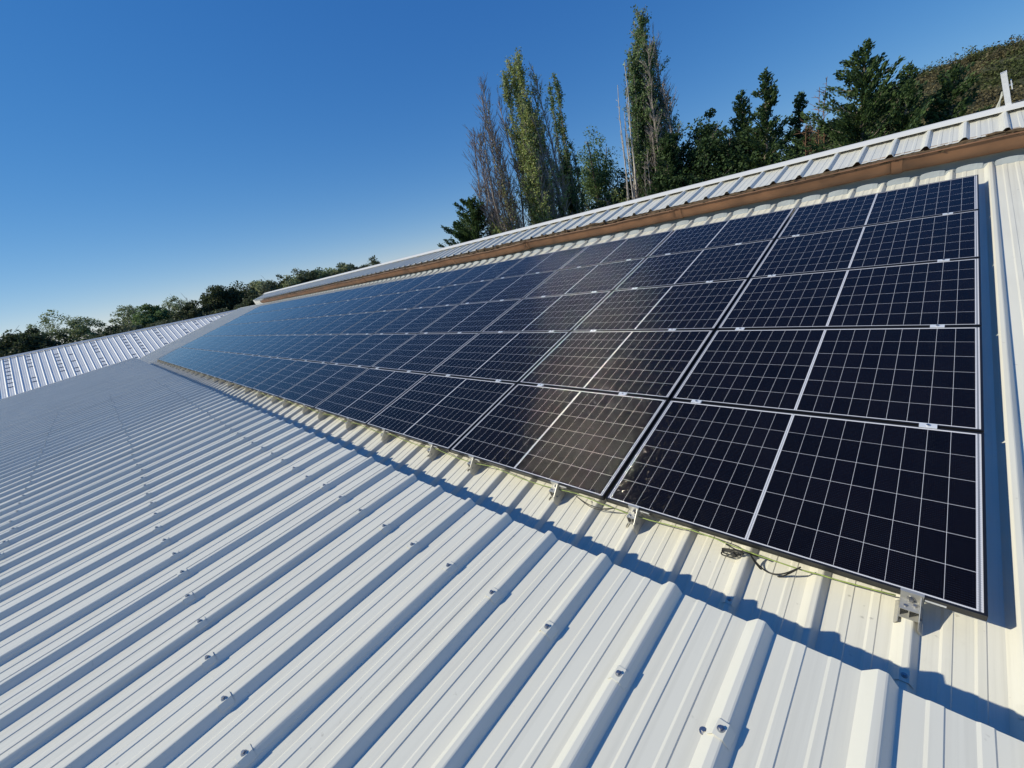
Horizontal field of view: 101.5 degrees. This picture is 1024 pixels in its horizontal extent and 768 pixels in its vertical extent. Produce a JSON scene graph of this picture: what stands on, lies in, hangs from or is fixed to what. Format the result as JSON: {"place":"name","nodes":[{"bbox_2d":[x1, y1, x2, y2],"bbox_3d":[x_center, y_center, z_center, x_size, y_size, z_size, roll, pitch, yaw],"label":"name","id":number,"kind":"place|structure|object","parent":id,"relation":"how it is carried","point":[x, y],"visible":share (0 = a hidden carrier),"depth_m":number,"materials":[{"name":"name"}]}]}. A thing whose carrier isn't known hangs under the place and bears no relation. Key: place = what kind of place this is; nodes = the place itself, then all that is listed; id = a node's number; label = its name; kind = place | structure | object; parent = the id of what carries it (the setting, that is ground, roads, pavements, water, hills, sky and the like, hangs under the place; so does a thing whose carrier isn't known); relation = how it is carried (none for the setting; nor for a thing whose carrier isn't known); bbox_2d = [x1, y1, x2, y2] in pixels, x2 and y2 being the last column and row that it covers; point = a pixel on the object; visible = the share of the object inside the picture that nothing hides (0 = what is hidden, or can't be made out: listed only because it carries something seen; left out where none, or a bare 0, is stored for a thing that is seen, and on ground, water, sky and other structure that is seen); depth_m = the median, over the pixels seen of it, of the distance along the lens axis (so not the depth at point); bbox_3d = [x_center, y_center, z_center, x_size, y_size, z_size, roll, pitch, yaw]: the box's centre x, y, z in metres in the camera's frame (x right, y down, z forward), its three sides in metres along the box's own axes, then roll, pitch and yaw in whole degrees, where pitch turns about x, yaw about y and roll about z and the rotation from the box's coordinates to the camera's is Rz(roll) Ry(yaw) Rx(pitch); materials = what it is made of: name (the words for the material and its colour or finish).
{"place":"outdoors","nodes":[
{"label":"outdoors","id":0,"kind":"place"},
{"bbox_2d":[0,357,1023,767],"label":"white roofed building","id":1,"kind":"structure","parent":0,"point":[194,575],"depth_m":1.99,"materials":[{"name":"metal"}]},
{"bbox_2d":[0,0,1023,342],"label":"sky","id":2,"kind":"structure","parent":0,"point":[152,151],"materials":[{"name":"blue"}]},
{"bbox_2d":[630,130,660,199],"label":"tree","id":3,"kind":"object","parent":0,"point":[644,172],"visible":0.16,"depth_m":33.85,"materials":[{"name":"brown plant"}]},
{"bbox_2d":[802,52,1023,153],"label":"hill","id":4,"kind":"structure","parent":0,"point":[990,78],"depth_m":83.77,"materials":[{"name":"plant"}]},
{"bbox_2d":[793,34,1023,152],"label":"hillside scrub","id":5,"kind":"object","parent":4,"relation":"on","point":[1005,50],"visible":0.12,"depth_m":84.77,"materials":[{"name":"green plant"}]},
{"label":"ground","id":6,"kind":"structure","parent":0,"visible":0},
{"bbox_2d":[0,327,64,353],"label":"leafy tree","id":7,"kind":"object","parent":6,"relation":"on","point":[36,339],"visible":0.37,"depth_m":63.58,"materials":[{"name":"green plant"}]},
{"bbox_2d":[26,309,93,342],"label":"leafy tree","id":8,"kind":"object","parent":6,"relation":"on","point":[46,320],"visible":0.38,"depth_m":69.59,"materials":[{"name":"green plant"}]},
{"bbox_2d":[63,316,106,342],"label":"leafy tree","id":9,"kind":"object","parent":6,"relation":"on","point":[83,330],"visible":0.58,"depth_m":69.42,"materials":[{"name":"green plant"}]},
{"bbox_2d":[0,310,233,398],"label":"gabled building","id":10,"kind":"structure","parent":6,"relation":"on","point":[24,372],"depth_m":28.84,"materials":[{"name":"metal"}]},
{"bbox_2d":[109,305,136,328],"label":"leafy tree","id":11,"kind":"object","parent":6,"relation":"on","point":[129,310],"visible":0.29,"depth_m":75.94,"materials":[{"name":"green plant"}]},
{"bbox_2d":[126,302,176,327],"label":"leafy tree","id":12,"kind":"object","parent":6,"relation":"on","point":[151,314],"visible":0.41,"depth_m":73.51,"materials":[{"name":"green plant"}]},
{"bbox_2d":[159,295,189,312],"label":"leafy tree","id":13,"kind":"object","parent":6,"relation":"on","point":[177,306],"visible":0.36,"depth_m":80.18,"materials":[{"name":"green plant"}]},
{"bbox_2d":[0,255,380,356],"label":"woodland","id":14,"kind":"object","parent":6,"relation":"on","point":[302,276],"visible":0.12,"depth_m":77.56,"materials":[{"name":"green plant"}]},
{"bbox_2d":[171,300,215,317],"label":"leafy tree","id":15,"kind":"object","parent":6,"relation":"on","point":[188,307],"visible":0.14,"depth_m":77.07,"materials":[{"name":"green plant"}]},
{"bbox_2d":[199,285,238,311],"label":"leafy tree","id":16,"kind":"object","parent":6,"relation":"on","point":[206,300],"visible":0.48,"depth_m":79.92,"materials":[{"name":"green plant"}]},
{"bbox_2d":[211,280,256,310],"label":"leafy tree","id":17,"kind":"object","parent":6,"relation":"on","point":[241,293],"visible":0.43,"depth_m":81.26,"materials":[{"name":"green plant"}]},
{"bbox_2d":[437,195,504,247],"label":"conifer tree","id":18,"kind":"object","parent":6,"relation":"on","point":[461,232],"visible":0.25,"depth_m":37.56,"materials":[{"name":"green plant"}]},
{"bbox_2d":[462,72,534,235],"bbox_3d":[-0.382,-15.055,37.364,6.284,22.169,5.625,6,25,44],"label":"poplar tree","id":19,"kind":"object","parent":6,"relation":"on","point":[505,196],"visible":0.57,"depth_m":35.84,"materials":[{"name":"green plant"}]},
{"bbox_2d":[497,47,571,225],"bbox_3d":[3.005,-16.134,36.784,5.289,23.242,4.515,-21,20,-27],"label":"poplar tree","id":20,"kind":"object","parent":6,"relation":"on","point":[536,168],"visible":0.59,"depth_m":35.02,"materials":[{"name":"green plant"}]},
{"bbox_2d":[544,72,587,215],"bbox_3d":[5.975,-16.763,39.263,2.537,21.725,2.595,6,25,44],"label":"poplar tree","id":21,"kind":"object","parent":6,"relation":"on","point":[577,203],"visible":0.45,"depth_m":37.76,"materials":[{"name":"green plant"}]},
{"bbox_2d":[561,160,580,214],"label":"conifer tree","id":22,"kind":"object","parent":6,"relation":"on","point":[572,210],"visible":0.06,"depth_m":38.51,"materials":[{"name":"green plant"}]},
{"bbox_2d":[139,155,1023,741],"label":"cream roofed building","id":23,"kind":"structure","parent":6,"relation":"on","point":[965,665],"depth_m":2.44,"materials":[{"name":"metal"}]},
{"bbox_2d":[172,349,205,368],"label":"solar panel","id":24,"kind":"object","parent":23,"relation":"on","point":[187,357],"visible":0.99,"depth_m":17.58,"materials":[{"name":"blue glass"}]},
{"bbox_2d":[178,350,214,370],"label":"solar panel","id":25,"kind":"object","parent":23,"relation":"on","point":[189,362],"visible":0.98,"depth_m":16.30,"materials":[{"name":"blue glass"}]},
{"bbox_2d":[186,351,225,374],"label":"solar panel","id":26,"kind":"object","parent":23,"relation":"on","point":[204,361],"visible":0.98,"depth_m":15.06,"materials":[{"name":"blue glass"}]},
{"bbox_2d":[194,352,237,377],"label":"solar panel","id":27,"kind":"object","parent":23,"relation":"on","point":[212,364],"visible":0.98,"depth_m":13.81,"materials":[{"name":"blue glass"}]},
{"bbox_2d":[208,335,242,350],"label":"solar panel","id":28,"kind":"object","parent":23,"relation":"on","point":[224,343],"visible":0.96,"depth_m":16.94,"materials":[{"name":"blue glass"}]},
{"bbox_2d":[205,354,254,382],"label":"solar panel","id":29,"kind":"object","parent":23,"relation":"on","point":[226,366],"visible":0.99,"depth_m":12.52,"materials":[{"name":"blue glass"}]},
{"bbox_2d":[217,335,254,351],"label":"solar panel","id":30,"kind":"object","parent":23,"relation":"on","point":[234,344],"visible":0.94,"depth_m":15.68,"materials":[{"name":"blue glass"}]},
{"bbox_2d":[217,355,273,387],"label":"solar panel","id":31,"kind":"object","parent":23,"relation":"on","point":[241,370],"visible":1,"depth_m":11.28,"materials":[{"name":"blue glass"}]},
{"bbox_2d":[228,335,271,353],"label":"solar panel","id":32,"kind":"object","parent":23,"relation":"on","point":[248,344],"visible":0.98,"depth_m":14.44,"materials":[{"name":"blue glass"}]},
{"bbox_2d":[232,357,296,393],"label":"solar panel","id":33,"kind":"object","parent":23,"relation":"on","point":[261,373],"visible":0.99,"depth_m":10.03,"materials":[{"name":"blue glass"}]},
{"bbox_2d":[240,335,288,354],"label":"solar panel","id":34,"kind":"object","parent":23,"relation":"on","point":[261,346],"visible":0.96,"depth_m":13.19,"materials":[{"name":"blue glass"}]},
{"bbox_2d":[245,320,283,335],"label":"solar panel","id":35,"kind":"object","parent":23,"relation":"on","point":[261,329],"visible":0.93,"depth_m":16.32,"materials":[{"name":"blue glass"}]},
{"bbox_2d":[259,318,299,334],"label":"solar panel","id":36,"kind":"object","parent":23,"relation":"on","point":[282,325],"visible":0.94,"depth_m":15.09,"materials":[{"name":"blue glass"}]},
{"bbox_2d":[256,334,309,356],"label":"solar panel","id":37,"kind":"object","parent":23,"relation":"on","point":[281,346],"visible":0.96,"depth_m":11.93,"materials":[{"name":"blue glass"}]},
{"bbox_2d":[252,360,327,403],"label":"solar panel","id":38,"kind":"object","parent":23,"relation":"on","point":[279,383],"visible":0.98,"depth_m":8.76,"materials":[{"name":"blue glass"}]},
{"bbox_2d":[272,306,308,320],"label":"solar panel","id":39,"kind":"object","parent":23,"relation":"on","point":[287,315],"visible":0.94,"depth_m":16.98,"materials":[{"name":"blue glass"}]},
{"bbox_2d":[274,316,319,334],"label":"solar panel","id":40,"kind":"object","parent":23,"relation":"on","point":[296,326],"visible":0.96,"depth_m":13.81,"materials":[{"name":"blue glass"}]},
{"bbox_2d":[275,334,337,359],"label":"solar panel","id":41,"kind":"object","parent":23,"relation":"on","point":[304,347],"visible":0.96,"depth_m":10.66,"materials":[{"name":"blue glass"}]},
{"bbox_2d":[286,303,327,319],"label":"solar panel","id":42,"kind":"object","parent":23,"relation":"on","point":[306,311],"visible":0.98,"depth_m":15.70,"materials":[{"name":"blue glass"}]},
{"bbox_2d":[291,314,343,334],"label":"solar panel","id":43,"kind":"object","parent":23,"relation":"on","point":[320,323],"visible":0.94,"depth_m":12.55,"materials":[{"name":"blue glass"}]},
{"bbox_2d":[278,363,368,414],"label":"solar panel","id":44,"kind":"object","parent":23,"relation":"on","point":[316,388],"visible":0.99,"depth_m":7.50,"materials":[{"name":"blue glass"}]},
{"bbox_2d":[304,300,349,317],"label":"solar panel","id":45,"kind":"object","parent":23,"relation":"on","point":[325,309],"visible":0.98,"depth_m":14.44,"materials":[{"name":"blue glass"}]},
{"bbox_2d":[313,289,352,304],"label":"solar panel","id":46,"kind":"object","parent":23,"relation":"on","point":[332,297],"visible":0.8,"depth_m":16.33,"materials":[{"name":"blue glass"}]},
{"bbox_2d":[299,333,371,362],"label":"solar panel","id":47,"kind":"object","parent":23,"relation":"on","point":[332,349],"visible":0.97,"depth_m":9.40,"materials":[{"name":"blue glass"}]},
{"bbox_2d":[312,312,373,334],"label":"solar panel","id":48,"kind":"object","parent":23,"relation":"on","point":[342,324],"visible":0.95,"depth_m":11.29,"materials":[{"name":"blue glass"}]},
{"bbox_2d":[324,296,375,315],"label":"solar panel","id":49,"kind":"object","parent":23,"relation":"on","point":[348,307],"visible":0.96,"depth_m":13.18,"materials":[{"name":"blue glass"}]},
{"bbox_2d":[330,285,374,302],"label":"solar panel","id":50,"kind":"object","parent":23,"relation":"on","point":[353,293],"visible":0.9,"depth_m":15.08,"materials":[{"name":"blue glass"}]},
{"bbox_2d":[314,367,427,430],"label":"solar panel","id":51,"kind":"object","parent":23,"relation":"on","point":[366,397],"visible":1,"depth_m":6.23,"materials":[{"name":"blue glass"}]},
{"bbox_2d":[330,333,416,367],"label":"solar panel","id":52,"kind":"object","parent":23,"relation":"on","point":[370,351],"visible":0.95,"depth_m":8.14,"materials":[{"name":"blue glass"}]},
{"bbox_2d":[340,308,409,333],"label":"solar panel","id":53,"kind":"object","parent":23,"relation":"on","point":[374,322],"visible":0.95,"depth_m":10.04,"materials":[{"name":"blue glass"}]},
{"bbox_2d":[347,292,405,313],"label":"solar panel","id":54,"kind":"object","parent":23,"relation":"on","point":[375,304],"visible":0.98,"depth_m":11.93,"materials":[{"name":"blue glass"}]},
{"bbox_2d":[351,280,402,299],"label":"solar panel","id":55,"kind":"object","parent":23,"relation":"on","point":[377,289],"visible":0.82,"depth_m":13.82,"materials":[{"name":"blue glass"}]},
{"bbox_2d":[377,274,434,295],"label":"solar panel","id":56,"kind":"object","parent":23,"relation":"on","point":[405,285],"visible":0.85,"depth_m":12.56,"materials":[{"name":"blue glass"}]},
{"bbox_2d":[376,286,444,311],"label":"solar panel","id":57,"kind":"object","parent":23,"relation":"on","point":[410,299],"visible":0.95,"depth_m":10.67,"materials":[{"name":"blue glass"}]},
{"bbox_2d":[374,304,458,333],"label":"solar panel","id":58,"kind":"object","parent":23,"relation":"on","point":[415,320],"visible":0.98,"depth_m":8.78,"materials":[{"name":"blue glass"}]},
{"bbox_2d":[371,332,478,373],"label":"solar panel","id":59,"kind":"object","parent":23,"relation":"on","point":[426,353],"visible":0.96,"depth_m":6.88,"materials":[{"name":"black glass"}]},
{"bbox_2d":[366,374,516,459],"bbox_3d":[-0.917,0.326,5.103,1.762,0.148,1.268,6,40,44],"label":"solar panel","id":60,"kind":"object","parent":23,"relation":"on","point":[447,412],"visible":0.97,"depth_m":4.96,"materials":[{"name":"blue glass"}]},
{"bbox_2d":[409,267,473,290],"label":"solar panel","id":61,"kind":"object","parent":23,"relation":"on","point":[442,279],"visible":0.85,"depth_m":11.31,"materials":[{"name":"blue glass"}]},
{"bbox_2d":[414,279,493,307],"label":"solar panel","id":62,"kind":"object","parent":23,"relation":"on","point":[455,294],"visible":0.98,"depth_m":9.41,"materials":[{"name":"blue glass"}]},
{"bbox_2d":[419,299,521,332],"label":"solar panel","id":63,"kind":"object","parent":23,"relation":"on","point":[479,317],"visible":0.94,"depth_m":7.51,"materials":[{"name":"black glass"}]},
{"bbox_2d":[447,257,524,285],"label":"solar panel","id":64,"kind":"object","parent":23,"relation":"on","point":[491,271],"visible":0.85,"depth_m":10.05,"materials":[{"name":"blue glass"}]},
{"bbox_2d":[430,330,569,383],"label":"solar panel","id":65,"kind":"object","parent":23,"relation":"on","point":[513,357],"visible":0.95,"depth_m":5.61,"materials":[{"name":"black glass"}]},
{"bbox_2d":[461,270,557,303],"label":"solar panel","id":66,"kind":"object","parent":23,"relation":"on","point":[515,287],"visible":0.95,"depth_m":8.15,"materials":[{"name":"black glass"}]},
{"bbox_2d":[496,246,587,278],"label":"solar panel","id":67,"kind":"object","parent":23,"relation":"on","point":[551,261],"visible":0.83,"depth_m":8.80,"materials":[{"name":"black glass"}]},
{"bbox_2d":[482,291,611,331],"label":"solar panel","id":68,"kind":"object","parent":23,"relation":"on","point":[564,313],"visible":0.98,"depth_m":6.25,"materials":[{"name":"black glass"}]},
{"bbox_2d":[450,383,667,504],"bbox_3d":[0.350,0.465,3.854,1.762,0.148,1.268,6,40,44],"label":"solar panel","id":69,"kind":"object","parent":23,"relation":"on","point":[588,443],"visible":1,"depth_m":3.67,"materials":[{"name":"black glass"}]},
{"bbox_2d":[256,392,895,595],"bbox_3d":[-1.907,0.562,5.455,10.220,0.038,0.015,6,25,44],"label":"earth wire","id":70,"kind":"object","parent":23,"relation":"on","point":[656,521],"visible":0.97,"depth_m":2.53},
{"bbox_2d":[524,258,645,297],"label":"solar panel","id":71,"kind":"object","parent":23,"relation":"on","point":[612,276],"visible":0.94,"depth_m":6.89,"materials":[{"name":"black glass"}]},
{"bbox_2d":[519,328,713,400],"bbox_3d":[1.058,-0.279,4.489,1.762,0.048,1.164,6,40,44],"label":"solar panel","id":72,"kind":"object","parent":23,"relation":"on","point":[654,363],"visible":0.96,"depth_m":4.33,"materials":[{"name":"black glass"}]},
{"bbox_2d":[559,230,673,269],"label":"solar panel","id":73,"kind":"object","parent":23,"relation":"on","point":[644,246],"visible":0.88,"depth_m":7.53,"materials":[{"name":"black glass"}]},
{"bbox_2d":[572,279,747,331],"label":"solar panel","id":74,"kind":"object","parent":23,"relation":"on","point":[706,305],"visible":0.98,"depth_m":4.98,"materials":[{"name":"black glass"}]},
{"bbox_2d":[614,239,773,289],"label":"solar panel","id":75,"kind":"object","parent":23,"relation":"on","point":[736,261],"visible":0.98,"depth_m":5.62,"materials":[{"name":"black glass"}]},
{"bbox_2d":[648,208,794,256],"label":"solar panel","id":76,"kind":"object","parent":23,"relation":"on","point":[761,227],"visible":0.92,"depth_m":6.26,"materials":[{"name":"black glass"}]},
{"bbox_2d":[606,399,987,634],"bbox_3d":[1.616,0.603,2.605,1.762,0.148,1.268,6,40,44],"label":"solar panel","id":77,"kind":"object","parent":23,"relation":"on","point":[900,509],"visible":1,"depth_m":2.35,"materials":[{"name":"black glass"}]},
{"bbox_2d":[721,543,800,577],"bbox_3d":[1.334,0.970,2.265,0.386,0.132,0.028,6,25,44],"label":"black cable","id":78,"kind":"object","parent":77,"relation":"hanging from","point":[734,551],"visible":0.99,"depth_m":2.31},
{"bbox_2d":[671,324,983,432],"bbox_3d":[2.325,-0.139,3.241,1.762,0.046,1.164,6,40,44],"label":"solar panel","id":79,"kind":"object","parent":23,"relation":"on","point":[931,374],"visible":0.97,"depth_m":3.04,"materials":[{"name":"black glass"}]},
{"bbox_2d":[717,258,981,329],"bbox_3d":[3.020,-0.811,3.871,1.762,0.047,1.164,6,40,44],"label":"solar panel","id":80,"kind":"object","parent":23,"relation":"on","point":[947,292],"visible":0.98,"depth_m":3.70,"materials":[{"name":"black glass"}]},
{"bbox_2d":[751,210,979,277],"bbox_3d":[3.716,-1.480,4.503,1.762,0.046,1.164,6,40,44],"label":"solar panel","id":81,"kind":"object","parent":23,"relation":"on","point":[952,236],"visible":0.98,"depth_m":4.35,"materials":[{"name":"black glass"}]},
{"bbox_2d":[777,175,978,238],"bbox_3d":[4.405,-2.137,5.128,1.762,0.035,1.134,6,40,44],"label":"solar panel","id":82,"kind":"object","parent":23,"relation":"on","point":[958,195],"visible":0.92,"depth_m":5.00,"materials":[{"name":"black glass"}]},
{"bbox_2d":[573,126,624,211],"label":"leafy tree","id":83,"kind":"object","parent":6,"relation":"on","point":[595,182],"visible":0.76,"depth_m":39.73,"materials":[{"name":"green plant"}]},
{"bbox_2d":[601,168,635,204],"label":"leafy tree","id":84,"kind":"object","parent":6,"relation":"on","point":[623,176],"visible":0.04,"depth_m":39.86,"materials":[{"name":"green plant"}]},
{"bbox_2d":[615,62,638,200],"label":"bare tree","id":85,"kind":"object","parent":6,"relation":"on","point":[628,161],"visible":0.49,"depth_m":34.12,"materials":[{"name":"plant"}]},
{"bbox_2d":[253,101,1023,304],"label":"roofed building","id":86,"kind":"structure","parent":6,"relation":"on","point":[983,124],"depth_m":7.08,"materials":[{"name":"metal"}]},
{"bbox_2d":[263,127,1023,299],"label":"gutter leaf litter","id":87,"kind":"object","parent":86,"relation":"on","point":[988,136],"visible":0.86,"depth_m":7.46,"materials":[{"name":"plant"}]},
{"bbox_2d":[1000,70,1012,104],"bbox_3d":[6.643,-3.852,5.598,0.392,0.612,0.094,-17,18,-17],"label":"metal post","id":88,"kind":"object","parent":86,"relation":"on","point":[1005,87],"visible":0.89,"depth_m":5.54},
{"bbox_2d":[621,4,686,198],"bbox_3d":[12.323,-18.067,35.716,5.334,23.798,4.942,-11,18,4],"label":"poplar tree","id":89,"kind":"object","parent":6,"relation":"on","point":[649,112],"visible":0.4,"depth_m":33.55,"materials":[{"name":"green plant"}]},
{"bbox_2d":[652,131,691,191],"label":"conifer tree","id":90,"kind":"object","parent":6,"relation":"on","point":[668,166],"visible":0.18,"depth_m":32.76,"materials":[{"name":"green plant"}]},
{"bbox_2d":[637,121,722,197],"bbox_3d":[14.248,-13.419,35.346,6.839,14.594,7.042,6,25,44],"label":"leafy tree","id":91,"kind":"object","parent":6,"relation":"on","point":[652,190],"visible":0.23,"depth_m":33.00,"materials":[{"name":"green plant"}]},
{"bbox_2d":[660,173,699,191],"bbox_3d":[14.129,-11.282,34.512,4.798,11.156,5.396,6,25,44],"label":"bush","id":92,"kind":"object","parent":6,"relation":"on","point":[670,186],"visible":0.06,"depth_m":32.28,"materials":[{"name":"green plant"}]},
{"bbox_2d":[678,126,720,177],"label":"leafy tree","id":93,"kind":"object","parent":6,"relation":"on","point":[689,141],"visible":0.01,"depth_m":34.44,"materials":[{"name":"green plant"}]},
{"bbox_2d":[677,107,752,177],"bbox_3d":[17.406,-14.653,35.317,6.057,15.674,6.556,6,25,44],"label":"leafy tree","id":94,"kind":"object","parent":6,"relation":"on","point":[705,130],"visible":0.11,"depth_m":33.04,"materials":[{"name":"green plant"}]},
{"bbox_2d":[686,127,765,181],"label":"leafy tree","id":95,"kind":"object","parent":6,"relation":"on","point":[727,162],"visible":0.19,"depth_m":31.54,"materials":[{"name":"green plant"}]},
{"bbox_2d":[728,90,758,159],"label":"conifer tree","id":96,"kind":"object","parent":6,"relation":"on","point":[740,110],"visible":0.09,"depth_m":33.72,"materials":[{"name":"green plant"}]},
{"bbox_2d":[730,67,810,172],"bbox_3d":[19.559,-14.504,31.928,7.931,16.583,7.930,-13,18,-3],"label":"conifer tree","id":97,"kind":"object","parent":6,"relation":"on","point":[764,142],"visible":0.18,"depth_m":30.14,"materials":[{"name":"green plant"}]},
{"bbox_2d":[782,91,812,157],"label":"conifer tree","id":98,"kind":"object","parent":6,"relation":"on","point":[799,106],"visible":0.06,"depth_m":30.68,"materials":[{"name":"green plant"}]},
{"bbox_2d":[791,78,830,154],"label":"tree","id":99,"kind":"object","parent":6,"relation":"on","point":[810,131],"visible":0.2,"depth_m":28.96,"materials":[{"name":"plant"}]},
{"bbox_2d":[770,38,943,164],"bbox_3d":[22.255,-13.399,28.023,12.330,15.824,12.996,-11,18,4],"label":"conifer tree","id":100,"kind":"object","parent":6,"relation":"on","point":[869,95],"visible":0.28,"depth_m":25.64,"materials":[{"name":"green plant"}]},
{"bbox_2d":[888,60,932,132],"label":"conifer tree","id":101,"kind":"object","parent":6,"relation":"on","point":[899,119],"visible":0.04,"depth_m":24.22,"materials":[{"name":"green plant"}]},
{"bbox_2d":[919,62,992,126],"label":"conifer tree","id":102,"kind":"object","parent":6,"relation":"on","point":[954,86],"visible":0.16,"depth_m":24.13,"materials":[{"name":"green plant"}]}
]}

